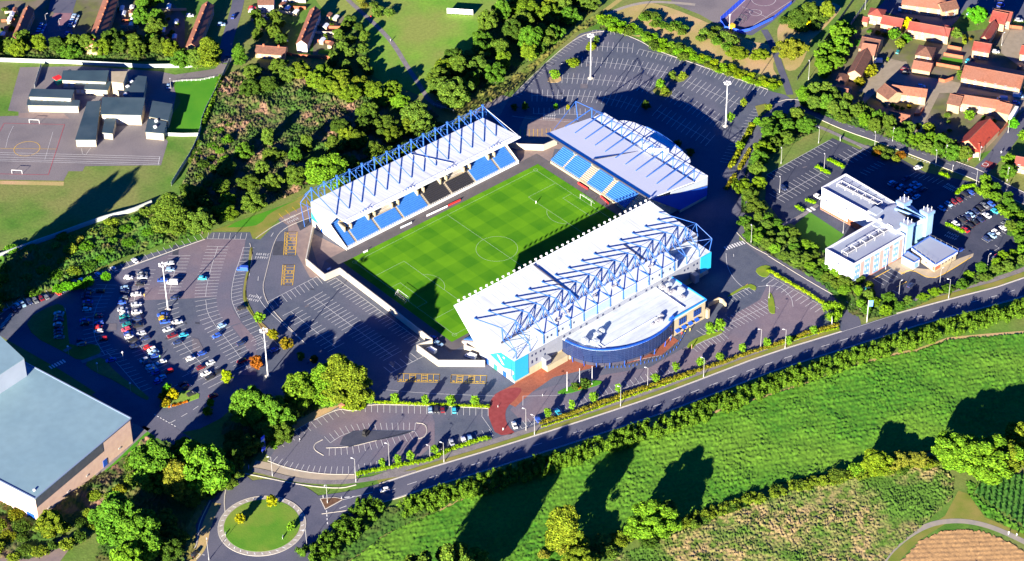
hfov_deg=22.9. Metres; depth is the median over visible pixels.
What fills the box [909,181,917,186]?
parked car
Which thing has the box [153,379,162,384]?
parked car
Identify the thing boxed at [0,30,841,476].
stadium apron
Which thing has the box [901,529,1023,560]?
stubble field
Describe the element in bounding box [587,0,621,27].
field path
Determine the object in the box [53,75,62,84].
shed
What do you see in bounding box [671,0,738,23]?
tarmac play area
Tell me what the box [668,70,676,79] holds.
tree
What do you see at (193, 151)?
bush
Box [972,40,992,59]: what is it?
house
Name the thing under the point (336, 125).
broadleaf tree
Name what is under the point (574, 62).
tree
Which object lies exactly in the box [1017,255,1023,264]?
broadleaf tree
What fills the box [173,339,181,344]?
parked car
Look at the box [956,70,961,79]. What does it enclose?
tree
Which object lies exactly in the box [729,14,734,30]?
climbing tower
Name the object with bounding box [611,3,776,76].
dry earth
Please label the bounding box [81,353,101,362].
verge path
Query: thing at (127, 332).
parked car
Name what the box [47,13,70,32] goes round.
red paved court
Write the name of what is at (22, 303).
parked car
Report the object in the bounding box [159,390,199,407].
planted corner
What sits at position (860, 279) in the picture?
bush
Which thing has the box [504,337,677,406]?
brick forecourt
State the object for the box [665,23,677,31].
bush
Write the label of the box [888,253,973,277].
office terrace
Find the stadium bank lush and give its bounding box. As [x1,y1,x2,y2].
[228,198,299,226]
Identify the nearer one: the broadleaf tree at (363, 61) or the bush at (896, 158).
the bush at (896, 158)
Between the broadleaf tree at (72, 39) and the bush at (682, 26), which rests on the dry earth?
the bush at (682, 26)
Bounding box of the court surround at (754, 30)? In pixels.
[720,0,795,34]
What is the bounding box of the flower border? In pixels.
[168,400,187,407]
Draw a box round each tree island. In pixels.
[548,76,560,82]
[653,87,671,96]
[673,74,688,81]
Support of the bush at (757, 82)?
on the ground at (38, 212)
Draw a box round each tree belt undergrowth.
[0,43,222,60]
[95,440,217,560]
[221,398,337,463]
[321,486,487,560]
[332,21,371,78]
[449,0,592,91]
[599,24,768,87]
[741,120,818,212]
[745,219,862,317]
[800,102,966,161]
[853,252,1023,317]
[980,179,1023,236]
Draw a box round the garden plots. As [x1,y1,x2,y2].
[313,15,343,54]
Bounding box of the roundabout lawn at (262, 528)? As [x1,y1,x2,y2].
[224,500,299,551]
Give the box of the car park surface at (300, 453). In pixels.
[268,404,434,473]
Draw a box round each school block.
[27,99,79,112]
[28,89,74,100]
[61,70,108,88]
[74,81,110,95]
[75,101,100,146]
[100,97,144,124]
[102,118,116,139]
[111,71,127,95]
[121,75,146,97]
[145,118,166,139]
[149,101,172,127]
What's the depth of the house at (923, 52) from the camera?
1220.14 m
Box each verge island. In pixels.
[243,247,253,315]
[258,323,279,341]
[687,331,721,348]
[727,104,767,168]
[728,284,755,296]
[756,265,770,276]
[768,293,774,313]
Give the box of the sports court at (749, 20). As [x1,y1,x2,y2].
[722,0,791,29]
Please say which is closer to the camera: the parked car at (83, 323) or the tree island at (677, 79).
the parked car at (83, 323)
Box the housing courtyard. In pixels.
[863,61,1023,120]
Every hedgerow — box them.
[294,495,385,560]
[396,466,517,518]
[505,432,623,483]
[611,396,725,448]
[715,361,823,413]
[815,328,922,376]
[915,302,1022,343]
[1012,298,1023,317]
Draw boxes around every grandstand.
[300,104,520,249]
[454,199,711,382]
[545,101,707,214]
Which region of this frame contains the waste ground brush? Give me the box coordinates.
[0,436,149,559]
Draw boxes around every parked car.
[19,300,25,306]
[25,298,32,304]
[32,297,38,303]
[37,295,44,300]
[42,294,49,299]
[53,311,64,314]
[53,317,63,321]
[53,331,62,335]
[54,314,63,317]
[54,334,64,338]
[76,338,85,342]
[77,341,85,346]
[79,318,89,321]
[80,321,88,325]
[81,295,91,298]
[82,291,91,295]
[82,299,92,303]
[82,303,92,306]
[82,306,91,310]
[84,288,94,291]
[93,313,102,317]
[94,320,103,324]
[94,325,102,329]
[94,328,102,333]
[95,289,104,292]
[98,336,107,341]
[105,357,116,362]
[110,266,117,271]
[117,300,125,304]
[117,307,127,311]
[119,295,127,299]
[119,314,129,318]
[119,318,129,323]
[120,285,128,289]
[120,289,128,293]
[120,310,128,314]
[121,326,130,331]
[122,321,131,326]
[123,331,132,335]
[124,275,132,279]
[124,334,133,338]
[128,336,137,342]
[129,344,138,348]
[131,292,140,296]
[131,302,141,306]
[131,309,141,314]
[133,316,141,320]
[133,323,143,327]
[135,281,144,285]
[136,330,145,335]
[137,271,146,274]
[137,275,147,278]
[139,356,148,362]
[140,335,149,340]
[142,361,152,365]
[143,344,152,349]
[145,364,154,369]
[147,346,156,351]
[147,367,156,372]
[148,349,158,355]
[150,353,159,358]
[151,369,160,374]
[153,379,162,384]
[155,374,166,378]
[156,359,166,364]
[157,278,167,281]
[157,312,167,316]
[158,315,167,319]
[159,319,170,323]
[162,326,173,331]
[164,368,173,373]
[165,267,174,271]
[166,261,174,264]
[167,332,177,337]
[170,295,178,299]
[172,319,182,324]
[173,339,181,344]
[178,381,187,386]
[179,332,188,337]
[182,384,191,389]
[186,356,195,360]
[186,391,195,396]
[190,550,198,557]
[196,364,205,369]
[197,351,206,355]
[198,275,206,279]
[200,370,210,376]
[205,359,214,365]
[205,373,213,379]
[208,393,217,398]
[212,332,221,338]
[213,368,221,374]
[217,323,226,328]
[236,340,245,345]
[237,305,246,310]
[237,357,247,363]
[270,347,278,352]
[379,486,389,492]
[433,340,443,346]
[434,405,438,412]
[438,441,444,449]
[440,406,444,412]
[448,438,454,446]
[511,421,517,428]
[534,416,540,422]
[554,408,561,414]
[780,184,786,190]
[891,181,898,187]
[900,186,908,191]
[902,70,909,74]
[904,188,912,193]
[906,282,914,287]
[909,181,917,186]
[909,190,917,195]
[912,194,920,199]
[913,183,921,188]
[914,165,922,169]
[937,205,945,211]
[944,201,952,206]
[949,198,957,204]
[951,220,959,225]
[954,197,962,201]
[957,216,966,222]
[961,191,969,197]
[961,227,969,232]
[962,214,970,219]
[965,222,974,227]
[966,190,974,194]
[966,211,974,217]
[969,219,978,224]
[971,208,979,214]
[975,216,984,222]
[976,205,983,210]
[979,202,988,207]
[982,212,991,217]
[982,235,990,241]
[987,201,995,206]
[987,232,996,238]
[991,49,999,53]
[991,208,997,213]
[991,228,999,234]
[996,2,1004,6]
[999,225,1007,230]
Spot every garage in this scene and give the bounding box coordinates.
[831,84,851,96]
[834,73,848,85]
[862,16,869,26]
[888,110,911,125]
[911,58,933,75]
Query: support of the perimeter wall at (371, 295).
on the stadium apron at (712, 216)
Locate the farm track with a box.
[885,519,1023,560]
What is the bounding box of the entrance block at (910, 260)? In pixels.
[901,251,919,268]
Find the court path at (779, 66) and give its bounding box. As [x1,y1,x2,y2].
[761,29,792,94]
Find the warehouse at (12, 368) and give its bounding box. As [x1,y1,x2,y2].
[0,336,26,393]
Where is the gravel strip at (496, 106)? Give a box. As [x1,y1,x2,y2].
[468,94,509,119]
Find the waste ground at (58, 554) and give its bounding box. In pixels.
[0,535,69,560]
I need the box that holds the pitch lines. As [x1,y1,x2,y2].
[352,169,607,335]
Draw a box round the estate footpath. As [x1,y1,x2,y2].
[815,125,882,152]
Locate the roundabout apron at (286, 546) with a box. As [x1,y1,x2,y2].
[218,496,304,554]
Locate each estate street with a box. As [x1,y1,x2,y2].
[43,0,75,40]
[220,0,243,62]
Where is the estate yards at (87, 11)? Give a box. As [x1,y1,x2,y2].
[0,0,184,46]
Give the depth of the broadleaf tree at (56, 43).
1237.01 m
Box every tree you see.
[0,37,12,52]
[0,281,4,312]
[8,39,29,56]
[11,29,31,44]
[30,33,46,50]
[35,509,63,536]
[48,36,66,50]
[56,44,82,59]
[64,33,81,45]
[78,33,97,50]
[87,490,136,547]
[91,38,113,55]
[101,28,124,40]
[109,37,127,52]
[109,543,142,560]
[116,508,162,560]
[125,33,142,46]
[128,39,145,57]
[128,438,176,494]
[131,7,149,23]
[135,0,149,9]
[143,33,159,47]
[144,16,167,34]
[145,8,165,20]
[147,0,163,6]
[148,35,166,53]
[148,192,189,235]
[157,392,166,399]
[158,535,183,560]
[161,39,179,56]
[161,383,171,393]
[161,397,170,406]
[161,458,195,500]
[162,526,190,544]
[166,388,178,400]
[170,48,190,67]
[171,436,200,455]
[173,439,234,494]
[181,184,199,201]
[184,207,215,234]
[188,47,202,68]
[194,195,212,208]
[195,36,221,67]
[202,406,212,415]
[206,398,214,407]
[211,178,229,193]
[211,202,238,220]
[215,157,235,176]
[217,470,244,490]
[218,191,236,204]
[221,369,233,383]
[223,441,248,454]
[224,448,244,471]
[228,385,272,428]
[231,43,248,65]
[234,142,254,158]
[234,433,264,455]
[234,513,245,523]
[235,174,261,189]
[239,78,259,95]
[240,189,267,212]
[242,63,261,78]
[248,355,262,369]
[249,9,261,18]
[252,28,263,39]
[253,311,265,322]
[253,419,273,440]
[254,17,267,28]
[254,160,269,175]
[254,395,295,424]
[258,76,278,91]
[260,172,285,191]
[261,127,273,144]
[261,147,287,161]
[265,24,281,37]
[266,9,282,20]
[266,494,277,506]
[267,328,278,339]
[268,58,289,71]
[268,440,278,449]
[272,18,285,26]
[272,65,295,81]
[272,421,294,444]
[274,33,287,45]
[279,337,293,349]
[279,403,299,424]
[282,371,317,407]
[283,165,304,185]
[286,521,294,530]
[287,147,302,162]
[289,60,311,78]
[292,404,307,413]
[296,351,304,360]
[299,134,312,151]
[304,152,351,189]
[305,69,324,88]
[308,363,341,406]
[309,355,318,363]
[315,75,335,92]
[316,63,332,76]
[318,353,349,403]
[324,134,348,152]
[326,57,337,66]
[328,50,338,57]
[329,76,354,95]
[330,119,348,132]
[331,361,375,411]
[332,28,344,39]
[332,69,351,81]
[337,40,348,50]
[337,59,351,68]
[338,126,352,145]
[339,21,351,30]
[339,84,362,102]
[341,154,361,175]
[343,15,356,24]
[344,34,356,43]
[344,47,354,56]
[344,67,353,74]
[346,129,368,149]
[350,76,367,91]
[354,22,363,30]
[354,105,379,122]
[354,116,372,132]
[355,42,369,52]
[355,101,378,118]
[356,55,369,66]
[358,30,370,41]
[362,80,381,96]
[362,141,384,156]
[363,66,373,75]
[365,396,374,403]
[370,145,398,167]
[371,115,398,134]
[373,87,390,105]
[378,458,386,466]
[382,126,402,143]
[384,79,401,96]
[389,92,410,109]
[390,392,399,403]
[394,141,420,157]
[394,454,400,463]
[399,100,432,122]
[399,118,416,135]
[403,550,431,560]
[406,450,414,460]
[410,116,434,138]
[421,394,428,404]
[425,66,451,81]
[427,118,443,135]
[428,76,446,95]
[430,444,438,453]
[434,58,451,72]
[435,540,473,560]
[436,76,474,108]
[443,48,462,58]
[445,395,455,405]
[449,54,468,76]
[449,76,471,96]
[459,542,493,560]
[463,49,490,68]
[463,71,479,88]
[468,55,490,76]
[470,395,479,404]
[471,40,491,51]
[472,30,495,43]
[477,9,498,31]
[483,62,505,82]
[490,38,511,54]
[491,0,510,21]
[495,50,510,70]
[502,19,521,40]
[508,0,521,12]
[510,103,517,110]
[512,9,534,27]
[516,0,541,18]
[517,25,541,54]
[521,42,536,60]
[521,102,529,109]
[538,23,556,45]
[538,38,547,54]
[539,4,562,22]
[540,0,557,11]
[544,408,551,416]
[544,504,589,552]
[545,23,565,43]
[549,69,559,79]
[554,0,571,9]
[559,6,582,23]
[560,546,598,560]
[565,58,579,67]
[568,399,575,409]
[571,382,578,390]
[577,0,600,9]
[580,378,590,389]
[586,42,596,50]
[588,391,597,401]
[592,35,599,43]
[615,383,620,392]
[623,498,682,539]
[641,100,650,109]
[650,373,659,381]
[655,78,665,88]
[660,86,669,94]
[660,500,680,518]
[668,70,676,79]
[672,361,679,371]
[674,139,681,146]
[678,71,686,79]
[686,148,694,155]
[696,357,705,365]
[705,321,716,334]
[715,318,725,330]
[715,352,724,360]
[725,46,749,59]
[727,112,734,121]
[731,178,753,193]
[735,141,744,148]
[736,215,752,225]
[738,343,745,352]
[740,97,746,106]
[741,187,759,202]
[742,230,754,239]
[743,223,754,230]
[746,197,767,213]
[748,160,766,175]
[749,48,770,59]
[750,149,769,163]
[752,176,767,189]
[753,117,760,124]
[753,140,775,154]
[753,212,762,220]
[753,232,764,242]
[754,227,766,233]
[758,117,779,129]
[759,237,776,249]
[761,123,780,139]
[761,219,773,229]
[763,212,772,220]
[763,337,771,345]
[765,103,772,110]
[766,230,776,237]
[768,136,782,149]
[769,110,786,120]
[769,243,780,252]
[771,37,809,60]
[771,218,781,227]
[775,236,785,245]
[777,230,789,239]
[778,131,793,143]
[778,225,789,230]
[778,251,790,259]
[779,118,794,131]
[785,227,800,237]
[785,335,792,344]
[787,7,812,24]
[788,236,799,243]
[788,243,800,250]
[790,107,804,120]
[790,248,801,257]
[790,255,805,266]
[794,116,816,133]
[795,85,809,96]
[798,92,809,104]
[799,239,810,246]
[800,251,813,261]
[801,1,821,20]
[803,242,819,250]
[804,261,816,270]
[805,95,821,110]
[807,81,823,94]
[808,249,820,258]
[809,325,817,333]
[810,90,824,97]
[813,48,827,56]
[813,268,823,277]
[814,56,828,66]
[816,258,824,265]
[818,40,832,53]
[818,62,832,74]
[818,69,829,78]
[818,93,834,108]
[819,0,834,17]
[820,81,831,92]
[820,272,834,281]
[821,261,829,271]
[821,300,844,321]
[827,54,845,68]
[827,87,840,94]
[827,100,839,114]
[829,24,839,34]
[829,268,838,277]
[830,35,852,47]
[830,279,839,288]
[831,31,841,38]
[832,92,842,100]
[833,45,849,56]
[833,110,851,123]
[834,26,851,39]
[836,19,851,26]
[836,98,849,111]
[837,275,853,286]
[837,284,852,294]
[843,93,852,104]
[847,26,856,34]
[849,102,864,116]
[853,77,865,85]
[853,285,862,295]
[856,298,865,307]
[858,100,867,111]
[858,111,870,125]
[860,304,872,314]
[860,448,894,476]
[862,106,875,115]
[863,289,874,299]
[864,64,877,76]
[868,117,881,131]
[869,297,881,306]
[871,109,885,123]
[879,304,891,315]
[881,292,897,304]
[882,114,896,127]
[885,125,895,137]
[887,28,900,39]
[889,449,910,470]
[890,127,907,141]
[892,301,904,309]
[895,38,904,47]
[901,33,911,42]
[901,120,915,134]
[903,17,911,28]
[903,295,912,304]
[907,132,925,145]
[909,451,928,467]
[916,292,929,300]
[918,140,932,151]
[922,122,935,131]
[923,132,937,143]
[927,287,943,295]
[931,142,945,155]
[931,430,982,472]
[934,133,949,145]
[939,143,960,159]
[941,284,953,292]
[946,139,957,144]
[951,27,962,38]
[955,278,969,289]
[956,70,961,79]
[957,434,1023,484]
[958,144,973,159]
[962,270,974,278]
[963,110,974,119]
[967,5,987,24]
[975,261,987,272]
[977,273,993,281]
[979,173,991,183]
[981,182,991,190]
[987,191,1001,200]
[989,264,1005,273]
[991,181,1001,189]
[991,258,1001,264]
[991,439,1023,474]
[997,250,1008,260]
[998,163,1016,178]
[1000,153,1015,164]
[1001,260,1013,271]
[1002,196,1014,205]
[1003,191,1013,198]
[1003,421,1023,447]
[1004,219,1016,230]
[1006,203,1019,212]
[1006,255,1015,262]
[1008,117,1019,128]
[1008,249,1017,256]
[1012,227,1023,234]
[1014,234,1023,243]
[1015,210,1023,219]
[1015,220,1023,228]
[1016,244,1023,254]
[1017,129,1023,140]
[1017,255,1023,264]
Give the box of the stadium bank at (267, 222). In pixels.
[212,192,308,238]
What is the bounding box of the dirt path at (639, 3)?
[604,1,694,14]
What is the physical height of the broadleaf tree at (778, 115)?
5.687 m
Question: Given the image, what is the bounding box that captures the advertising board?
[427,205,447,215]
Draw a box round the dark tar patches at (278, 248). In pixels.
[130,62,813,419]
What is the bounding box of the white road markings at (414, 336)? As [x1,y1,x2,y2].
[0,0,1023,558]
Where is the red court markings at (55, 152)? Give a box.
[3,123,64,174]
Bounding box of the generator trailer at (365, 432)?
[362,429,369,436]
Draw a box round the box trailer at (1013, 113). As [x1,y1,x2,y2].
[1009,106,1018,119]
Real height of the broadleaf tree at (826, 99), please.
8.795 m
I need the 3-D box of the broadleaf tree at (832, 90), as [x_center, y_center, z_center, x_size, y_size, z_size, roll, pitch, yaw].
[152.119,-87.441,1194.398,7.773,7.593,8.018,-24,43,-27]
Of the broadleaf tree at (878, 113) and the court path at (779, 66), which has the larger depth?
the court path at (779, 66)
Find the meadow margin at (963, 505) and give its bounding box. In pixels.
[887,491,1023,560]
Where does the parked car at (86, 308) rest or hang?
on the stadium apron at (712, 216)
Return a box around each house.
[12,5,34,38]
[85,0,118,54]
[185,1,213,49]
[254,44,287,59]
[257,0,274,12]
[296,6,320,52]
[847,48,871,81]
[858,34,883,57]
[860,42,877,62]
[867,7,885,25]
[876,83,902,106]
[880,14,905,32]
[892,84,927,104]
[901,0,946,16]
[907,21,951,43]
[915,45,935,60]
[938,0,958,18]
[940,24,953,43]
[947,93,963,113]
[953,92,1009,115]
[957,119,999,154]
[960,61,1023,94]
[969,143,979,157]
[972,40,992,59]
[979,20,998,41]
[989,10,1008,32]
[994,8,1014,28]
[995,101,1015,121]
[1014,155,1023,173]
[1019,44,1023,61]
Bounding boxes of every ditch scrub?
[609,507,714,546]
[707,475,818,517]
[819,455,940,486]
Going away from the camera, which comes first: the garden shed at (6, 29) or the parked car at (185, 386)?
the parked car at (185, 386)
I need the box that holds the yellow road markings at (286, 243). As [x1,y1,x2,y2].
[10,128,970,383]
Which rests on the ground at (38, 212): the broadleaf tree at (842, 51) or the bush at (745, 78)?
the broadleaf tree at (842, 51)
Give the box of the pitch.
[343,164,619,341]
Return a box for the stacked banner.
[261,435,265,453]
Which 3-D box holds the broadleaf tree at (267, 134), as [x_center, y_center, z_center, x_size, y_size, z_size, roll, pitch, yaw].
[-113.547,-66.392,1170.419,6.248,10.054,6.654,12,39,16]
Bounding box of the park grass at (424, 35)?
[316,0,508,94]
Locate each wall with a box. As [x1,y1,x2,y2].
[120,25,138,27]
[124,29,136,33]
[159,8,186,10]
[277,10,297,15]
[281,0,305,2]
[284,5,305,8]
[287,52,329,58]
[305,224,432,340]
[316,31,333,34]
[317,25,339,28]
[417,339,484,366]
[464,344,478,354]
[510,140,556,150]
[706,297,726,316]
[914,107,923,115]
[936,62,959,69]
[939,77,952,82]
[944,52,962,58]
[948,45,961,49]
[969,122,1007,159]
[1009,25,1021,28]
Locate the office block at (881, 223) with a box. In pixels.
[820,174,934,283]
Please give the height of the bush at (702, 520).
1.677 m
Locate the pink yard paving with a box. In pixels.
[279,204,319,277]
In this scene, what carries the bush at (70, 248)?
on the bank undergrowth at (15, 285)
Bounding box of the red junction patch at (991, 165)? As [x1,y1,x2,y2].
[981,160,996,168]
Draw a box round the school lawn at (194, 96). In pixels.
[169,76,222,134]
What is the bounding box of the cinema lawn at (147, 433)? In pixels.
[105,431,154,470]
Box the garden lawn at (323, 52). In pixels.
[318,50,329,53]
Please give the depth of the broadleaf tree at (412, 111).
1175.82 m
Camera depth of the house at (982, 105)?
1185.57 m
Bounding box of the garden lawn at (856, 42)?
[854,39,860,45]
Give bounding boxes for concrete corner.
[308,231,344,269]
[516,147,554,161]
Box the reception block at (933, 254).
[911,236,957,271]
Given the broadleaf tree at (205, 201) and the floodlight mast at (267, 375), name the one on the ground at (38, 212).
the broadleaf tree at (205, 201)
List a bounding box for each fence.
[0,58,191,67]
[0,200,151,255]
[34,64,41,86]
[165,133,197,136]
[171,58,229,185]
[720,0,744,21]
[721,1,791,31]
[797,0,853,79]
[850,0,867,24]
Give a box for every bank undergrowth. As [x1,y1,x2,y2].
[0,210,193,302]
[442,10,603,113]
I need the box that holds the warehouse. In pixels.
[0,362,132,519]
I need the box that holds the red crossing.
[488,387,520,434]
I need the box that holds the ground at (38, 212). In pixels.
[0,0,1023,560]
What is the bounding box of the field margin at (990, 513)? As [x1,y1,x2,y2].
[966,481,1023,533]
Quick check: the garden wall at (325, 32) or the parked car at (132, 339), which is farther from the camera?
the garden wall at (325, 32)
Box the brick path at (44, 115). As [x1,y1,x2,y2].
[18,113,69,118]
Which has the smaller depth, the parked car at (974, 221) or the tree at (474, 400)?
the tree at (474, 400)
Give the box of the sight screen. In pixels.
[447,8,472,14]
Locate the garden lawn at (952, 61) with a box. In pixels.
[941,57,962,64]
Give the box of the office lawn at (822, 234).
[795,212,843,252]
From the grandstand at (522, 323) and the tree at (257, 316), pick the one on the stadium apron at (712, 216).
the grandstand at (522, 323)
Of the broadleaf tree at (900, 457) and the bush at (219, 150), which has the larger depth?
the bush at (219, 150)
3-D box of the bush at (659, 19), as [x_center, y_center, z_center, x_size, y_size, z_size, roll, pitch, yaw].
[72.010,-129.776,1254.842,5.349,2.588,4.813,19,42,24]
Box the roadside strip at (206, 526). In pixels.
[185,502,220,560]
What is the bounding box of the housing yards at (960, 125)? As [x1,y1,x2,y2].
[828,25,1023,152]
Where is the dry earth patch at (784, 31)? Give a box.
[777,0,840,70]
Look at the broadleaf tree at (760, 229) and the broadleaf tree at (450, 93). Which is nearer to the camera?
the broadleaf tree at (760, 229)
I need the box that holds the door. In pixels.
[26,511,34,518]
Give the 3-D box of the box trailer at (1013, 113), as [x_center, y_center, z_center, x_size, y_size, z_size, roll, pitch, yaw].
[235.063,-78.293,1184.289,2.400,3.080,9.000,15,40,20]
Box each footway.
[95,427,149,475]
[131,424,140,434]
[252,468,415,483]
[253,461,356,479]
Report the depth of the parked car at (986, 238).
1107.18 m
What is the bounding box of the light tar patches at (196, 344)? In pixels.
[108,64,806,438]
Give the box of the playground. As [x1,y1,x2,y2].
[0,63,226,180]
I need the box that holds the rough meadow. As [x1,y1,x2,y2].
[615,466,953,560]
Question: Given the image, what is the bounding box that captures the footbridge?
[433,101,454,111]
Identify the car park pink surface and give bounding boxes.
[80,239,245,325]
[232,323,255,374]
[510,275,824,421]
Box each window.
[679,316,685,325]
[693,307,700,316]
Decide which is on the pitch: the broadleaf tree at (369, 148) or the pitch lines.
the pitch lines
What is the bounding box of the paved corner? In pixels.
[517,116,573,148]
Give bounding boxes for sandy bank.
[0,181,63,185]
[292,405,338,429]
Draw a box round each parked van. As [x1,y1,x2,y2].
[166,279,177,284]
[237,265,248,270]
[425,346,436,353]
[465,352,476,359]
[873,58,882,62]
[997,95,1007,100]
[1013,92,1022,97]
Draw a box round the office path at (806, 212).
[782,204,819,225]
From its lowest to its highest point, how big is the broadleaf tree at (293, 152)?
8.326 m
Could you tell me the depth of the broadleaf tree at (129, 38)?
1238.00 m
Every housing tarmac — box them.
[878,0,1023,25]
[1001,30,1023,68]
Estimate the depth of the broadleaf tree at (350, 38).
1242.21 m
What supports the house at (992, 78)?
on the housing yards at (960, 125)
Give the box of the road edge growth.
[180,500,207,559]
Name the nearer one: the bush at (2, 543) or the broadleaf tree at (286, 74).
the bush at (2, 543)
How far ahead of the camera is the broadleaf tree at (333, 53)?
1230.58 m
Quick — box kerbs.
[0,31,1023,558]
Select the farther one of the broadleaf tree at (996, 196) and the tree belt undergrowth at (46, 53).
the tree belt undergrowth at (46, 53)
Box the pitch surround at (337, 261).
[325,154,626,352]
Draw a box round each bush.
[0,264,10,272]
[0,518,7,530]
[0,529,16,543]
[0,541,5,552]
[3,243,19,254]
[6,552,19,560]
[7,508,24,520]
[8,25,15,30]
[11,517,31,531]
[16,532,29,542]
[17,544,32,555]
[22,243,38,253]
[24,286,41,296]
[30,545,50,558]
[31,524,40,532]
[47,540,58,549]
[48,268,64,279]
[52,283,62,293]
[55,232,69,240]
[55,520,70,533]
[57,257,67,263]
[58,537,74,550]
[59,281,69,291]
[63,243,77,254]
[65,281,77,290]
[66,265,82,275]
[67,234,83,244]
[71,530,87,543]
[72,517,86,527]
[76,280,86,289]
[78,240,95,250]
[81,260,96,271]
[82,508,92,517]
[83,276,93,287]
[85,521,95,529]
[86,489,103,500]
[95,254,105,261]
[100,271,110,280]
[101,225,116,237]
[103,217,118,226]
[106,247,114,252]
[108,237,117,242]
[111,484,126,492]
[118,224,132,232]
[121,237,136,246]
[123,462,133,471]
[123,471,137,485]
[131,216,139,221]
[138,206,153,216]
[141,228,153,236]
[178,183,188,190]
[188,156,199,163]
[191,148,202,155]
[193,140,203,146]
[193,173,203,178]
[196,159,209,167]
[206,155,215,161]
[207,142,218,149]
[209,164,216,172]
[212,127,224,133]
[215,147,225,153]
[221,134,233,143]
[359,2,368,7]
[368,1,378,5]
[371,5,383,11]
[373,11,382,17]
[383,8,394,16]
[537,549,549,558]
[555,546,566,555]
[594,532,611,547]
[596,14,605,18]
[597,18,607,25]
[600,543,618,559]
[605,14,613,20]
[605,20,616,26]
[607,25,616,31]
[609,17,618,22]
[615,538,627,547]
[616,20,626,27]
[617,27,624,33]
[622,27,634,35]
[625,23,637,28]
[633,27,643,34]
[638,13,649,21]
[638,535,658,548]
[639,31,651,36]
[640,10,651,17]
[641,35,651,41]
[648,42,659,50]
[649,11,660,19]
[649,20,659,27]
[649,33,658,39]
[652,17,661,22]
[657,37,667,42]
[657,46,666,52]
[658,21,668,28]
[659,42,667,46]
[664,47,674,53]
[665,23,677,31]
[667,41,675,47]
[669,20,681,25]
[672,48,683,54]
[674,42,686,49]
[676,28,686,34]
[676,53,689,60]
[677,24,688,29]
[683,47,692,51]
[685,50,696,55]
[688,54,700,60]
[690,520,700,528]
[695,35,704,41]
[696,58,704,63]
[696,511,710,523]
[698,28,709,35]
[703,55,712,60]
[704,63,711,67]
[707,31,718,39]
[709,25,720,32]
[709,65,717,70]
[710,59,718,64]
[711,36,722,45]
[718,31,730,38]
[721,41,732,50]
[721,66,730,71]
[722,499,738,512]
[724,71,732,76]
[725,34,739,44]
[727,63,736,70]
[731,68,740,72]
[733,72,742,78]
[742,76,750,81]
[746,78,756,84]
[747,72,755,77]
[754,80,761,86]
[758,75,767,80]
[761,80,769,86]
[768,78,775,82]
[769,83,778,88]
[769,483,782,493]
[779,16,788,24]
[788,20,797,29]
[793,479,806,488]
[795,23,808,31]
[807,20,821,30]
[817,14,828,22]
[817,475,828,484]
[828,468,846,482]
[846,462,865,476]
[855,275,865,283]
[864,281,874,287]
[871,149,880,156]
[873,145,884,151]
[880,153,890,159]
[882,149,893,155]
[891,155,900,161]
[896,151,906,158]
[896,467,908,475]
[925,458,933,468]
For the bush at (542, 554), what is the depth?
951.39 m
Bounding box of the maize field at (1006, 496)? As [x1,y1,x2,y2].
[975,473,1023,526]
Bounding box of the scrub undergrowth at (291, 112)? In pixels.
[174,67,438,224]
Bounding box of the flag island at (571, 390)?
[558,380,601,393]
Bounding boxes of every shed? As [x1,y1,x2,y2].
[0,31,5,38]
[4,26,8,32]
[7,16,11,23]
[9,11,14,18]
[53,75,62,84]
[119,5,124,13]
[121,10,126,17]
[129,21,133,28]
[166,3,171,11]
[172,33,176,40]
[279,1,285,8]
[284,5,290,10]
[292,9,298,16]
[319,37,325,44]
[322,23,328,30]
[326,12,332,19]
[327,41,333,48]
[332,14,338,21]
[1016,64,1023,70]
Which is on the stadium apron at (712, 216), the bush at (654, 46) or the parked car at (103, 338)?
the parked car at (103, 338)
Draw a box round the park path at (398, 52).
[346,0,441,108]
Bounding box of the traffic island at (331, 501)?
[321,498,341,507]
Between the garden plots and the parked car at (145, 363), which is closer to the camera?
the parked car at (145, 363)
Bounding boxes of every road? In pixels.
[92,384,251,482]
[194,479,327,560]
[196,555,208,560]
[300,506,367,543]
[319,278,1023,512]
[736,98,860,330]
[774,99,1023,203]
[859,58,901,94]
[912,81,953,133]
[974,112,1023,172]
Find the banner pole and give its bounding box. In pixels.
[866,300,872,321]
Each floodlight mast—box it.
[158,262,170,311]
[259,327,270,378]
[587,33,594,79]
[723,80,730,127]
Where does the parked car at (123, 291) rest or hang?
on the car park pink surface at (193, 261)
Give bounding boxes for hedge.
[200,74,223,124]
[342,403,365,410]
[356,436,491,475]
[366,400,489,407]
[538,369,696,424]
[695,322,839,371]
[723,172,737,189]
[728,122,755,167]
[737,147,750,169]
[766,269,824,303]
[767,327,838,348]
[795,204,803,210]
[805,198,816,203]
[814,164,830,173]
[827,157,844,167]
[939,171,951,177]
[944,222,965,232]
[954,183,976,193]
[974,187,991,198]
[995,204,1015,219]
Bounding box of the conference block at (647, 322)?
[563,277,709,367]
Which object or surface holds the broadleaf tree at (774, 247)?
on the ground at (38, 212)
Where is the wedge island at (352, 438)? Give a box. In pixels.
[340,430,411,446]
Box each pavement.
[375,327,836,475]
[903,267,1023,301]
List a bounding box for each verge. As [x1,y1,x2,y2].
[27,304,100,359]
[86,358,148,399]
[377,328,840,482]
[900,272,1023,311]
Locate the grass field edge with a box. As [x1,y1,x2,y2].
[577,0,605,24]
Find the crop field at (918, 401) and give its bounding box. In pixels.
[351,333,1023,560]
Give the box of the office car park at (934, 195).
[765,138,1023,300]
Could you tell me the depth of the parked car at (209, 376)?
1038.27 m
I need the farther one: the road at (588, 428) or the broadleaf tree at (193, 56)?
the broadleaf tree at (193, 56)
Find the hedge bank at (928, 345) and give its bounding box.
[440,331,1023,510]

